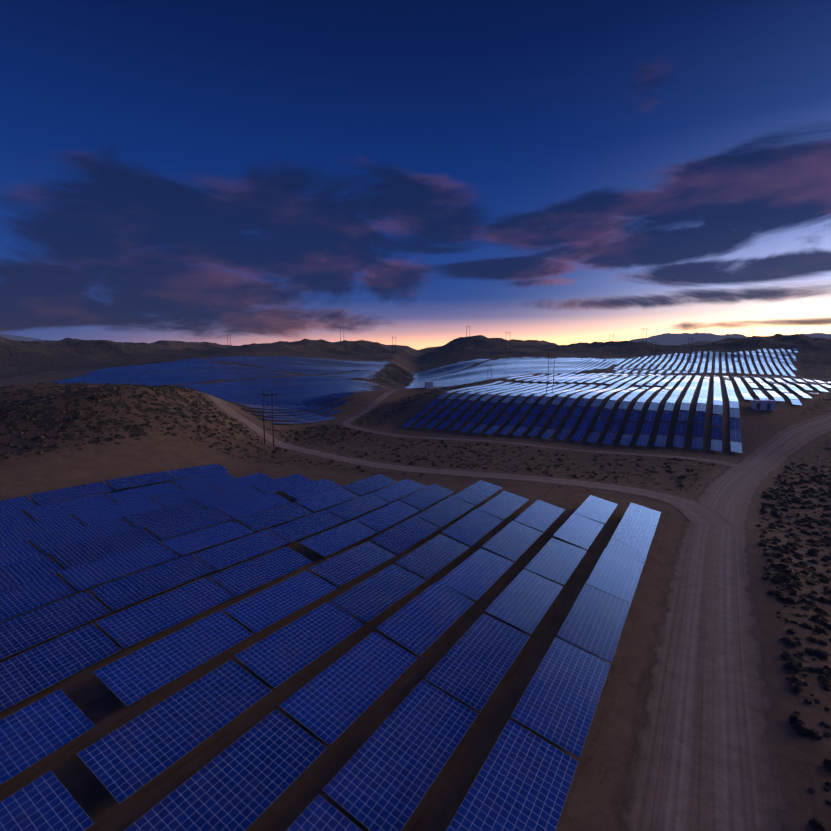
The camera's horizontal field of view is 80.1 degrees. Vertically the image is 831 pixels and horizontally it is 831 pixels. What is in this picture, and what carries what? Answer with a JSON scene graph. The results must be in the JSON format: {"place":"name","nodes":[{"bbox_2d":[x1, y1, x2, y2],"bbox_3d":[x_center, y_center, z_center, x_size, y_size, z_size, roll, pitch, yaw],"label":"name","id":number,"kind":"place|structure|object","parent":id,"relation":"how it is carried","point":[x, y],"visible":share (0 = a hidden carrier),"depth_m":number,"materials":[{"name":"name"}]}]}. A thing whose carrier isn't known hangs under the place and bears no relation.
{"place":"outdoors","nodes":[
{"label":"outdoors","id":0,"kind":"place"},
{"bbox_2d":[51,357,623,423],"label":"solar panel frames","id":1,"kind":"structure","parent":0,"point":[338,372],"depth_m":400.00,"materials":[{"name":"silver metal"}]},
{"bbox_2d":[0,372,733,525],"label":"road","id":2,"kind":"structure","parent":0,"point":[695,513],"depth_m":101.33,"materials":[{"name":"brown soil"}]},
{"bbox_2d":[0,332,830,830],"bbox_3d":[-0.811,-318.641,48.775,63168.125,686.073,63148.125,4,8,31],"label":"desert terrain","id":3,"kind":"structure","parent":0,"point":[598,788],"depth_m":92.28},
{"bbox_2d":[0,382,371,461],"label":"hill shrubs","id":4,"kind":"object","parent":3,"relation":"on","point":[75,419],"depth_m":127.60,"materials":[{"name":"brown plant"}]},
{"bbox_2d":[258,390,276,445],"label":"power pole","id":5,"kind":"object","parent":3,"relation":"on","point":[267,395],"visible":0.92,"depth_m":137.10,"materials":[{"name":"brown wood"}]},
{"bbox_2d":[15,478,601,776],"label":"solar table frames","id":6,"kind":"structure","parent":3,"relation":"on","point":[262,585],"depth_m":57.62,"materials":[{"name":"silver metal"}]},
{"bbox_2d":[0,464,660,830],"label":"solar tables","id":7,"kind":"object","parent":6,"relation":"on","point":[384,778],"visible":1,"depth_m":42.64,"materials":[{"name":"blue glass"}]},
{"bbox_2d":[52,356,624,423],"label":"solar panels","id":8,"kind":"object","parent":3,"relation":"on","point":[289,399],"depth_m":363.16,"materials":[{"name":"blue glass"}]},
{"bbox_2d":[425,381,433,388],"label":"inverter cabin","id":9,"kind":"object","parent":3,"relation":"on","point":[428,384],"visible":0.85,"depth_m":248.96,"materials":[{"name":"white metal"}]},
{"bbox_2d":[111,379,830,533],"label":"shrubs","id":10,"kind":"object","parent":3,"relation":"on","point":[615,477],"visible":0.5,"depth_m":121.71,"materials":[{"name":"brown plant"}]},
{"bbox_2d":[340,389,753,468],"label":"dirt road","id":11,"kind":"structure","parent":3,"relation":"on","point":[376,402],"depth_m":147.82,"materials":[{"name":"brown soil"}]},
{"bbox_2d":[547,354,554,384],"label":"power pole","id":12,"kind":"object","parent":3,"relation":"on","point":[553,366],"visible":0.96,"depth_m":236.01,"materials":[{"name":"brown wood"}]},
{"bbox_2d":[401,373,830,452],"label":"solar panels","id":13,"kind":"object","parent":3,"relation":"on","point":[716,445],"depth_m":169.86,"materials":[{"name":"glass"},{"name":"galvanised steel"}]},
{"bbox_2d":[404,374,830,452],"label":"solar strip frames","id":14,"kind":"structure","parent":3,"relation":"on","point":[612,400],"depth_m":191.60,"materials":[{"name":"silver metal"}]},
{"bbox_2d":[614,345,797,375],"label":"solar panels","id":15,"kind":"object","parent":3,"relation":"on","point":[723,363],"depth_m":551.79,"materials":[{"name":"blue glass"}]},
{"bbox_2d":[751,400,775,409],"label":"inverter cabin","id":16,"kind":"object","parent":3,"relation":"on","point":[763,404],"visible":0.9,"depth_m":153.64,"materials":[{"name":"white metal"}]},
{"bbox_2d":[756,462,830,830],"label":"roadside shrubs","id":17,"kind":"object","parent":3,"relation":"on","point":[794,665],"visible":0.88,"depth_m":54.89,"materials":[{"name":"brown plant"}]},
{"bbox_2d":[0,0,830,349],"label":"sky","id":18,"kind":"structure","parent":0,"point":[417,173],"materials":[{"name":"blue"}]},
{"bbox_2d":[614,411,830,830],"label":"road","id":19,"kind":"structure","parent":0,"point":[703,759],"depth_m":37.57,"materials":[{"name":"brown soil"}]}
]}

